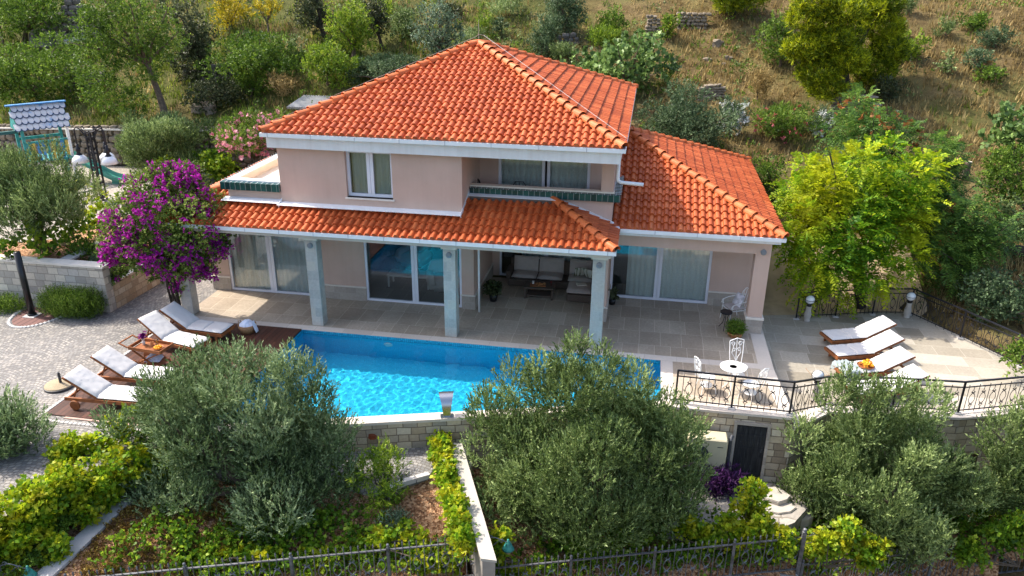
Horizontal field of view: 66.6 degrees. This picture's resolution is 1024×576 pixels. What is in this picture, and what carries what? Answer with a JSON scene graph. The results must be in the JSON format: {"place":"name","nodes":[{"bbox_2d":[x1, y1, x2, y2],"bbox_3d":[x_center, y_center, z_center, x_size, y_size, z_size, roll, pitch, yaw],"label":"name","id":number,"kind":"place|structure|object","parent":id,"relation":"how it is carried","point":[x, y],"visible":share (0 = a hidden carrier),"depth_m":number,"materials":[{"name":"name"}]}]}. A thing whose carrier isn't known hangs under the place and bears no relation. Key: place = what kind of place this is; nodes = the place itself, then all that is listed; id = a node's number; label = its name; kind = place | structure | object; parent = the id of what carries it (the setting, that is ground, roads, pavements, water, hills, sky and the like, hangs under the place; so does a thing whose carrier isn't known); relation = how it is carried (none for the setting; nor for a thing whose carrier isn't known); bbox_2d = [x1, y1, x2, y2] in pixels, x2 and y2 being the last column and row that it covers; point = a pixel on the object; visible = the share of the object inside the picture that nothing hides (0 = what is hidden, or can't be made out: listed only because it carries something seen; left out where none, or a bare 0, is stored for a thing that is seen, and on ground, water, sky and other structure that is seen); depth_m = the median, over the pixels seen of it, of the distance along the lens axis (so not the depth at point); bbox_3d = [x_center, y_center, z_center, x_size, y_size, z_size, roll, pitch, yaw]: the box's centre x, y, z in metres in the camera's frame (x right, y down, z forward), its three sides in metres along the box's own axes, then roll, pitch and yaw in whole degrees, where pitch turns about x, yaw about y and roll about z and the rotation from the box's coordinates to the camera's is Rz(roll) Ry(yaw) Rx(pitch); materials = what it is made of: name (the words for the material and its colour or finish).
{"place":"outdoors","nodes":[
{"label":"outdoors","id":0,"kind":"place"},
{"bbox_2d":[0,162,216,241],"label":"gravel yard","id":1,"kind":"structure","parent":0,"point":[112,189],"depth_m":33.43,"materials":[{"name":"beige gravel"}]},
{"bbox_2d":[0,100,76,173],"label":"playhouse","id":2,"kind":"object","parent":1,"relation":"on","point":[32,118],"visible":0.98,"depth_m":32.63,"materials":[{"name":"teal wood"}]},
{"bbox_2d":[71,125,118,200],"bbox_3d":[-16.486,-4.925,30.847,1.658,2.972,1.416,-11,25,-26],"label":"lamp post","id":3,"kind":"object","parent":1,"relation":"on","point":[106,157],"visible":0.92,"depth_m":30.63,"materials":[{"name":"black metal"}]},
{"bbox_2d":[113,108,226,171],"bbox_3d":[-15.326,-6.484,34.973,4.617,3.146,5.497,-15,27,-33],"label":"olive tree","id":4,"kind":"object","parent":1,"relation":"on","point":[159,134],"visible":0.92,"depth_m":33.50,"materials":[{"name":"green plant"}]},
{"bbox_2d":[0,268,218,527],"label":"courtyard","id":5,"kind":"structure","parent":0,"point":[36,358],"depth_m":22.25,"materials":[{"name":"grey stone"}]},
{"bbox_2d":[0,382,57,459],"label":"foreground olive","id":6,"kind":"object","parent":5,"relation":"on","point":[16,418],"visible":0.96,"depth_m":17.41,"materials":[{"name":"green plant"}]},
{"bbox_2d":[0,254,116,312],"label":"planter wall","id":7,"kind":"structure","parent":5,"relation":"on","point":[41,272],"depth_m":24.55,"materials":[{"name":"grey stone"}]},
{"bbox_2d":[31,282,110,319],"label":"rosemary bush","id":8,"kind":"object","parent":5,"relation":"on","point":[66,301],"visible":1,"depth_m":24.05,"materials":[{"name":"green plant"}]},
{"bbox_2d":[112,264,161,308],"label":"planter wall","id":9,"kind":"structure","parent":5,"relation":"on","point":[128,289],"depth_m":25.55,"materials":[{"name":"beige stone"}]},
{"bbox_2d":[90,156,236,304],"bbox_3d":[-10.405,-1.373,23.562,4.006,4.948,2.931,4,23,9],"label":"bougainvillea","id":10,"kind":"object","parent":5,"relation":"on","point":[166,248],"visible":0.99,"depth_m":22.91,"materials":[{"name":"purple plant"}]},
{"bbox_2d":[47,322,301,430],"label":"deck","id":11,"kind":"structure","parent":5,"relation":"on","point":[272,336],"depth_m":22.14,"materials":[{"name":"brown wood"}]},
{"bbox_2d":[61,365,156,409],"bbox_3d":[-9.985,2.499,19.359,2.025,0.891,0.830,3,23,7],"label":"sun lounger","id":12,"kind":"object","parent":11,"relation":"on","point":[87,381],"visible":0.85,"depth_m":19.20,"materials":[{"name":"white fabric"}]},
{"bbox_2d":[90,345,174,384],"bbox_3d":[-9.830,2.088,20.357,2.025,0.891,0.830,4,23,8],"label":"sun lounger","id":13,"kind":"object","parent":11,"relation":"on","point":[122,366],"visible":0.65,"depth_m":20.23,"materials":[{"name":"white fabric"}]},
{"bbox_2d":[137,310,211,357],"bbox_3d":[-9.645,1.300,22.272,2.025,0.891,0.830,10,24,21],"label":"sun lounger","id":14,"kind":"object","parent":11,"relation":"on","point":[157,324],"visible":0.81,"depth_m":22.20,"materials":[{"name":"white fabric"}]},
{"bbox_2d":[159,301,234,343],"bbox_3d":[-9.286,1.002,23.003,2.025,0.891,0.830,6,23,13],"label":"sun lounger","id":15,"kind":"object","parent":11,"relation":"on","point":[180,315],"visible":0.91,"depth_m":22.84,"materials":[{"name":"white fabric"}]},
{"bbox_2d":[200,330,669,434],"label":"swimming pool","id":16,"kind":"structure","parent":5,"relation":"in","point":[399,419],"depth_m":19.30,"materials":[{"name":"white tile"}]},
{"bbox_2d":[0,171,237,262],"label":"garden soil","id":17,"kind":"structure","parent":0,"point":[26,252],"depth_m":25.88,"materials":[{"name":"brown soil"}]},
{"bbox_2d":[19,209,63,258],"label":"grapevine","id":18,"kind":"object","parent":17,"relation":"on","point":[42,244],"visible":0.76,"depth_m":24.82,"materials":[{"name":"green plant"}]},
{"bbox_2d":[0,134,108,251],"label":"olive tree","id":19,"kind":"object","parent":17,"relation":"on","point":[27,188],"visible":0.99,"depth_m":24.44,"materials":[{"name":"green plant"}]},
{"bbox_2d":[192,141,241,181],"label":"shrub","id":20,"kind":"object","parent":17,"relation":"on","point":[218,165],"visible":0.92,"depth_m":33.49,"materials":[{"name":"green plant"}]},
{"bbox_2d":[194,447,433,500],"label":"path","id":21,"kind":"structure","parent":0,"point":[420,462],"depth_m":18.53,"materials":[{"name":"beige stone"}]},
{"bbox_2d":[217,333,660,422],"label":"water","id":22,"kind":"structure","parent":0,"point":[376,377],"depth_m":21.50,"materials":[{"name":"blue liquid"}]},
{"bbox_2d":[195,277,757,363],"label":"terrace","id":23,"kind":"structure","parent":0,"point":[511,314],"depth_m":24.53,"materials":[{"name":"grey tile"}]},
{"bbox_2d":[196,316,758,368],"bbox_3d":[-1.743,1.559,23.112,17.500,0.034,0.296,4,23,9],"label":"terrace edging","id":24,"kind":"object","parent":23,"relation":"on","point":[492,343],"visible":0.64,"depth_m":23.09,"materials":[{"name":"stone"}]},
{"bbox_2d":[506,255,592,302],"bbox_3d":[1.341,-0.360,26.524,3.170,0.854,1.910,4,23,9],"label":"corner sofa","id":25,"kind":"object","parent":23,"relation":"on","point":[521,270],"visible":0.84,"depth_m":26.90,"materials":[{"name":"beige fabric"}]},
{"bbox_2d":[0,0,1023,575],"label":"ground","id":26,"kind":"structure","parent":0,"point":[380,256],"depth_m":37.39,"materials":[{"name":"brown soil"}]},
{"bbox_2d":[0,0,70,44],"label":"branching shrub","id":27,"kind":"object","parent":26,"relation":"on","point":[10,11],"visible":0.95,"depth_m":42.64,"materials":[{"name":"green plant"}]},
{"bbox_2d":[0,29,93,107],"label":"round bush","id":28,"kind":"object","parent":26,"relation":"on","point":[10,69],"visible":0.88,"depth_m":37.62,"materials":[{"name":"green plant"}]},
{"bbox_2d":[64,0,191,116],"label":"leaning tree","id":29,"kind":"object","parent":26,"relation":"on","point":[141,51],"visible":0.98,"depth_m":34.91,"materials":[{"name":"green plant"}]},
{"bbox_2d":[0,124,276,166],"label":"dry stone wall","id":30,"kind":"structure","parent":26,"relation":"on","point":[109,131],"depth_m":36.41,"materials":[{"name":"stone"}]},
{"bbox_2d":[156,0,223,85],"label":"leaning oak","id":31,"kind":"object","parent":26,"relation":"on","point":[195,50],"visible":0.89,"depth_m":38.59,"materials":[{"name":"green plant"}]},
{"bbox_2d":[179,73,249,114],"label":"evergreen shrub","id":32,"kind":"object","parent":26,"relation":"on","point":[221,90],"visible":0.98,"depth_m":36.75,"materials":[{"name":"green plant"}]},
{"bbox_2d":[204,0,256,36],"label":"yellow tree","id":33,"kind":"object","parent":26,"relation":"on","point":[228,16],"visible":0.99,"depth_m":41.94,"materials":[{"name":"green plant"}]},
{"bbox_2d":[205,105,289,162],"bbox_3d":[-11.237,-6.251,32.929,3.274,2.999,3.795,13,26,28],"label":"oleander","id":34,"kind":"object","parent":26,"relation":"on","point":[239,133],"visible":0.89,"depth_m":32.19,"materials":[{"name":"pink plant"}]},
{"bbox_2d":[193,27,307,84],"bbox_3d":[-12.477,-11.333,38.213,5.002,2.838,5.534,4,23,9],"label":"wild shrub","id":35,"kind":"object","parent":26,"relation":"on","point":[244,53],"visible":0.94,"depth_m":37.49,"materials":[{"name":"green plant"}]},
{"bbox_2d":[63,538,474,575],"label":"iron fence","id":36,"kind":"object","parent":26,"relation":"on","point":[291,558],"visible":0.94,"depth_m":15.96,"materials":[{"name":"metal"}]},
{"bbox_2d":[290,0,333,41],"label":"holm oak","id":37,"kind":"object","parent":26,"relation":"on","point":[308,8],"visible":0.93,"depth_m":40.02,"materials":[{"name":"green plant"}]},
{"bbox_2d":[299,39,364,90],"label":"bright bush","id":38,"kind":"object","parent":26,"relation":"on","point":[329,61],"visible":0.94,"depth_m":36.94,"materials":[{"name":"green plant"}]},
{"bbox_2d":[322,0,378,57],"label":"round tree","id":39,"kind":"object","parent":26,"relation":"on","point":[352,33],"visible":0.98,"depth_m":38.45,"materials":[{"name":"green plant"}]},
{"bbox_2d":[341,51,420,84],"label":"shady shrub","id":40,"kind":"object","parent":26,"relation":"on","point":[375,69],"visible":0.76,"depth_m":37.01,"materials":[{"name":"green plant"}]},
{"bbox_2d":[406,0,467,55],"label":"silver tree","id":41,"kind":"object","parent":26,"relation":"on","point":[448,16],"visible":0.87,"depth_m":38.19,"materials":[{"name":"green plant"}]},
{"bbox_2d":[144,20,789,348],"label":"house","id":42,"kind":"structure","parent":26,"relation":"on","point":[410,155],"depth_m":23.02,"materials":[{"name":"orange tile"}]},
{"bbox_2d":[227,233,308,294],"bbox_3d":[-8.052,-0.918,25.954,2.890,2.240,0.208,4,23,9],"label":"sliding door","id":43,"kind":"structure","parent":42,"relation":"in","point":[274,264],"depth_m":26.08,"materials":[{"name":"clear glass"}]},
{"bbox_2d":[345,151,394,201],"bbox_3d":[-4.119,-3.293,22.686,1.500,1.435,0.385,4,23,9],"label":"window","id":44,"kind":"structure","parent":42,"relation":"in","point":[372,172],"depth_m":22.80,"materials":[{"name":"white plastic"}]},
{"bbox_2d":[363,242,461,306],"bbox_3d":[-3.180,-0.533,25.138,3.220,2.240,0.088,4,23,9],"label":"sliding door","id":45,"kind":"structure","parent":42,"relation":"in","point":[414,255],"depth_m":25.28,"materials":[{"name":"white plastic"}]},
{"bbox_2d":[499,159,544,186],"bbox_3d":[0.316,-3.615,24.417,1.460,2.010,0.200,4,23,9],"label":"balcony door","id":46,"kind":"structure","parent":42,"relation":"in","point":[532,172],"depth_m":24.48,"materials":[{"name":"clear glass"}]},
{"bbox_2d":[547,161,590,188],"bbox_3d":[1.764,-3.508,24.192,1.340,2.010,0.200,4,23,9],"label":"balcony door","id":47,"kind":"structure","parent":42,"relation":"in","point":[559,174],"depth_m":24.25,"materials":[{"name":"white glass"}]},
{"bbox_2d":[610,246,712,303],"bbox_3d":[4.875,-0.682,25.636,3.220,2.280,0.208,4,23,9],"label":"sliding door","id":48,"kind":"structure","parent":42,"relation":"in","point":[653,273],"depth_m":25.75,"materials":[{"name":"clear glass"}]},
{"bbox_2d":[0,0,1023,165],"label":"green grass","id":49,"kind":"structure","parent":26,"relation":"on","point":[232,31],"depth_m":39.60,"materials":[{"name":"green plant"}]},
{"bbox_2d":[0,0,1023,157],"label":"undergrowth","id":50,"kind":"object","parent":26,"relation":"on","point":[634,22],"visible":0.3,"depth_m":39.38,"materials":[{"name":"green plant"}]},
{"bbox_2d":[3,457,1023,575],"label":"garden bed","id":51,"kind":"object","parent":26,"relation":"on","point":[421,504],"visible":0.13,"depth_m":17.82,"materials":[{"name":"brown plant"}]},
{"bbox_2d":[0,492,73,575],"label":"grapevine","id":52,"kind":"object","parent":51,"relation":"on","point":[57,545],"visible":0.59,"depth_m":15.44,"materials":[{"name":"green plant"}]},
{"bbox_2d":[0,485,106,575],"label":"ground cover","id":53,"kind":"object","parent":51,"relation":"on","point":[62,519],"visible":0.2,"depth_m":15.37,"materials":[{"name":"green plant"}]},
{"bbox_2d":[37,496,132,575],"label":"garden wall","id":54,"kind":"structure","parent":51,"relation":"on","point":[85,535],"depth_m":16.16,"materials":[{"name":"concrete"}]},
{"bbox_2d":[41,429,130,530],"bbox_3d":[-9.528,4.352,17.063,2.102,2.031,2.414,4,23,9],"label":"grapevine","id":55,"kind":"object","parent":51,"relation":"on","point":[73,446],"visible":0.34,"depth_m":17.18,"materials":[{"name":"green plant"}]},
{"bbox_2d":[0,421,187,558],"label":"grapevine","id":56,"kind":"object","parent":51,"relation":"on","point":[33,510],"visible":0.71,"depth_m":16.32,"materials":[{"name":"green plant"}]},
{"bbox_2d":[59,486,280,575],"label":"ground cover","id":57,"kind":"object","parent":51,"relation":"on","point":[97,548],"visible":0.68,"depth_m":16.45,"materials":[{"name":"green plant"}]},
{"bbox_2d":[87,332,366,547],"bbox_3d":[-6.602,3.700,17.934,6.945,5.737,4.046,4,23,9],"label":"foreground olive","id":58,"kind":"object","parent":51,"relation":"on","point":[278,449],"visible":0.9,"depth_m":17.09,"materials":[{"name":"green plant"}]},
{"bbox_2d":[187,540,339,575],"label":"grapevine","id":59,"kind":"object","parent":51,"relation":"on","point":[256,553],"visible":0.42,"depth_m":16.50,"materials":[{"name":"green plant"}]},
{"bbox_2d":[330,432,412,519],"bbox_3d":[-3.094,4.449,17.786,1.843,2.171,1.992,-13,26,-30],"label":"feathery shrub","id":60,"kind":"object","parent":51,"relation":"on","point":[385,488],"visible":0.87,"depth_m":17.70,"materials":[{"name":"green plant"}]},
{"bbox_2d":[341,516,464,575],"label":"shrub","id":61,"kind":"object","parent":51,"relation":"on","point":[388,535],"visible":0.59,"depth_m":16.81,"materials":[{"name":"green plant"}]},
{"bbox_2d":[204,410,667,472],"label":"stone wall","id":62,"kind":"structure","parent":51,"relation":"on","point":[410,435],"depth_m":19.18,"materials":[{"name":"grey stone"}]},
{"bbox_2d":[425,429,480,562],"bbox_3d":[-1.379,4.529,17.514,0.855,1.064,4.266,-5,23,-12],"label":"hedge","id":63,"kind":"object","parent":51,"relation":"on","point":[451,497],"visible":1,"depth_m":16.89,"materials":[{"name":"green plant"}]},
{"bbox_2d":[451,442,496,575],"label":"garden wall","id":64,"kind":"structure","parent":51,"relation":"on","point":[483,557],"depth_m":16.48,"materials":[{"name":"concrete"}]},
{"bbox_2d":[488,520,533,575],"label":"shrub","id":65,"kind":"object","parent":51,"relation":"on","point":[504,532],"visible":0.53,"depth_m":16.99,"materials":[{"name":"green plant"}]},
{"bbox_2d":[87,492,1023,575],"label":"ground cover","id":66,"kind":"object","parent":51,"relation":"on","point":[182,556],"visible":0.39,"depth_m":16.93,"materials":[{"name":"green plant"}]},
{"bbox_2d":[670,507,800,564],"bbox_3d":[5.107,5.629,17.889,2.966,1.265,0.901,2,22,4],"label":"grapevine","id":67,"kind":"object","parent":66,"relation":"on","point":[725,528],"visible":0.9,"depth_m":17.75,"materials":[{"name":"green plant"}]},
{"bbox_2d":[728,475,775,531],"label":"grapevine","id":68,"kind":"object","parent":66,"relation":"on","point":[747,506],"visible":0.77,"depth_m":18.04,"materials":[{"name":"green plant"}]},
{"bbox_2d":[453,327,718,562],"bbox_3d":[1.651,3.653,18.133,6.390,5.765,4.520,4,23,9],"label":"foreground olive","id":69,"kind":"object","parent":51,"relation":"on","point":[620,428],"visible":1,"depth_m":17.64,"materials":[{"name":"green plant"}]},
{"bbox_2d":[696,460,748,501],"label":"purple plant","id":70,"kind":"object","parent":51,"relation":"on","point":[724,480],"visible":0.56,"depth_m":19.39,"materials":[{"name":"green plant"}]},
{"bbox_2d":[802,513,895,575],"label":"grapevine","id":71,"kind":"object","parent":51,"relation":"on","point":[869,551],"visible":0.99,"depth_m":17.66,"materials":[{"name":"green plant"}]},
{"bbox_2d":[771,361,1004,575],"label":"foreground olive","id":72,"kind":"object","parent":51,"relation":"on","point":[847,470],"visible":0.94,"depth_m":18.28,"materials":[{"name":"green plant"}]},
{"bbox_2d":[949,507,1023,574],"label":"grapevine","id":73,"kind":"object","parent":51,"relation":"on","point":[1008,533],"visible":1,"depth_m":18.22,"materials":[{"name":"green plant"}]},
{"bbox_2d":[965,392,1023,515],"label":"foreground olive","id":74,"kind":"object","parent":51,"relation":"on","point":[1007,468],"visible":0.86,"depth_m":18.69,"materials":[{"name":"green plant"}]},
{"bbox_2d":[524,9,563,57],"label":"tall shrub","id":75,"kind":"object","parent":26,"relation":"on","point":[543,41],"visible":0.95,"depth_m":39.49,"materials":[{"name":"green plant"}]},
{"bbox_2d":[543,0,588,34],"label":"wild shrub","id":76,"kind":"object","parent":26,"relation":"on","point":[573,12],"visible":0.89,"depth_m":40.37,"materials":[{"name":"green plant"}]},
{"bbox_2d":[560,28,681,98],"bbox_3d":[4.963,-10.221,36.270,4.754,3.431,4.986,17,28,35],"label":"fig tree","id":77,"kind":"object","parent":26,"relation":"on","point":[607,57],"visible":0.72,"depth_m":35.84,"materials":[{"name":"green plant"}]},
{"bbox_2d":[495,528,806,575],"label":"iron fence","id":78,"kind":"object","parent":26,"relation":"on","point":[799,553],"visible":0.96,"depth_m":17.38,"materials":[{"name":"metal"}]},
{"bbox_2d":[632,78,742,146],"bbox_3d":[7.173,-7.028,32.419,4.251,3.439,4.331,-6,23,-15],"label":"oleander thicket","id":79,"kind":"object","parent":26,"relation":"on","point":[689,124],"visible":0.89,"depth_m":31.68,"materials":[{"name":"green plant"}]},
{"bbox_2d":[750,9,796,66],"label":"dark tall bush","id":80,"kind":"object","parent":26,"relation":"on","point":[779,27],"visible":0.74,"depth_m":37.33,"materials":[{"name":"green plant"}]},
{"bbox_2d":[750,100,828,144],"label":"oleander","id":81,"kind":"object","parent":26,"relation":"on","point":[771,123],"visible":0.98,"depth_m":32.72,"materials":[{"name":"green plant"}]},
{"bbox_2d":[668,398,1022,487],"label":"stone wall","id":82,"kind":"structure","parent":26,"relation":"on","point":[759,451],"depth_m":19.85,"materials":[{"name":"beige stone"}]},
{"bbox_2d":[731,425,766,480],"bbox_3d":[6.020,4.226,19.854,0.730,1.610,0.117,4,23,9],"label":"door","id":83,"kind":"structure","parent":82,"relation":"in","point":[749,446],"depth_m":19.81,"materials":[{"name":"black metal"}]},
{"bbox_2d":[672,369,1023,416],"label":"iron railing","id":84,"kind":"object","parent":82,"relation":"on","point":[731,406],"visible":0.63,"depth_m":19.65,"materials":[{"name":"metal"}]},
{"bbox_2d":[778,0,914,104],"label":"tall pine","id":85,"kind":"object","parent":26,"relation":"on","point":[837,50],"visible":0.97,"depth_m":33.48,"materials":[{"name":"green plant"}]},
{"bbox_2d":[765,130,963,319],"bbox_3d":[11.310,-1.938,25.486,6.346,6.024,4.833,4,23,9],"label":"golden tree","id":86,"kind":"object","parent":26,"relation":"on","point":[820,217],"visible":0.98,"depth_m":24.87,"materials":[{"name":"green plant"}]},
{"bbox_2d":[808,81,934,197],"bbox_3d":[13.078,-4.775,28.340,4.367,5.207,4.010,4,23,9],"label":"feathery tree","id":87,"kind":"object","parent":26,"relation":"on","point":[866,115],"visible":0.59,"depth_m":27.82,"materials":[{"name":"green plant"}]},
{"bbox_2d":[799,542,1023,575],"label":"iron fence","id":88,"kind":"object","parent":26,"relation":"on","point":[994,558],"visible":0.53,"depth_m":18.51,"materials":[{"name":"metal"}]},
{"bbox_2d":[893,129,989,265],"bbox_3d":[14.574,-3.146,27.260,3.234,4.794,3.146,-14,27,-32],"label":"feathery tree","id":89,"kind":"object","parent":26,"relation":"on","point":[952,150],"visible":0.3,"depth_m":26.38,"materials":[{"name":"green plant"}]},
{"bbox_2d":[904,187,1023,309],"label":"feathery tree","id":90,"kind":"object","parent":26,"relation":"on","point":[977,236],"visible":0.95,"depth_m":25.14,"materials":[{"name":"green plant"}]},
{"bbox_2d":[952,265,1023,324],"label":"railing shrub","id":91,"kind":"object","parent":26,"relation":"on","point":[1002,303],"visible":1,"depth_m":24.36,"materials":[{"name":"green plant"}]},
{"bbox_2d":[974,140,1023,216],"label":"hedge bush","id":92,"kind":"object","parent":26,"relation":"on","point":[1006,170],"visible":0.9,"depth_m":27.79,"materials":[{"name":"green plant"}]},
{"bbox_2d":[978,100,1023,158],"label":"fig tree","id":93,"kind":"object","parent":26,"relation":"on","point":[1004,135],"visible":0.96,"depth_m":29.57,"materials":[{"name":"green plant"}]},
{"bbox_2d":[666,361,776,407],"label":"terrace","id":94,"kind":"structure","parent":0,"point":[752,372],"depth_m":20.66,"materials":[{"name":"grey tile"}]},
{"bbox_2d":[664,476,819,551],"bbox_3d":[5.975,5.569,19.534,4.730,0.630,2.576,-1,22,-4],"label":"paved landing","id":95,"kind":"object","parent":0,"point":[794,518],"visible":0.13,"depth_m":19.06,"materials":[{"name":"beige stone"}]},
{"bbox_2d":[687,431,733,471],"bbox_3d":[4.975,4.344,19.739,1.143,1.460,0.465,4,23,9],"label":"heat pump","id":96,"kind":"object","parent":95,"relation":"on","point":[716,448],"visible":0.38,"depth_m":19.41,"materials":[{"name":"beige metal"}]},
{"bbox_2d":[763,236,926,315],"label":"sandy ground","id":97,"kind":"structure","parent":0,"point":[774,302],"depth_m":26.81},
{"bbox_2d":[762,311,1023,414],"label":"terrace","id":98,"kind":"structure","parent":0,"point":[795,348],"depth_m":23.08,"materials":[{"name":"beige tile"}]},
{"bbox_2d":[819,315,896,344],"bbox_3d":[10.489,1.340,23.678,2.054,0.769,0.830,-3,23,-10],"label":"sun lounger","id":99,"kind":"object","parent":98,"relation":"on","point":[872,327],"visible":0.93,"depth_m":23.51,"materials":[{"name":"white fabric"}]},
{"bbox_2d":[824,329,904,360],"bbox_3d":[10.250,1.732,22.721,2.054,0.769,0.830,-3,23,-10],"label":"sun lounger","id":100,"kind":"object","parent":98,"relation":"on","point":[873,346],"visible":0.84,"depth_m":22.55,"materials":[{"name":"white fabric"}]},
{"bbox_2d":[834,346,915,376],"bbox_3d":[10.043,2.143,21.721,2.054,0.769,0.830,-3,23,-10],"label":"sun lounger","id":101,"kind":"object","parent":98,"relation":"on","point":[885,362],"visible":0.7,"depth_m":21.58,"materials":[{"name":"white fabric"}]},
{"bbox_2d":[793,288,1023,367],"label":"iron railing","id":102,"kind":"object","parent":98,"relation":"on","point":[960,336],"visible":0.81,"depth_m":24.85,"materials":[{"name":"metal"}]},
{"bbox_2d":[910,195,1023,329],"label":"dry grass","id":103,"kind":"structure","parent":0,"point":[977,309],"depth_m":26.45,"materials":[{"name":"plant"}]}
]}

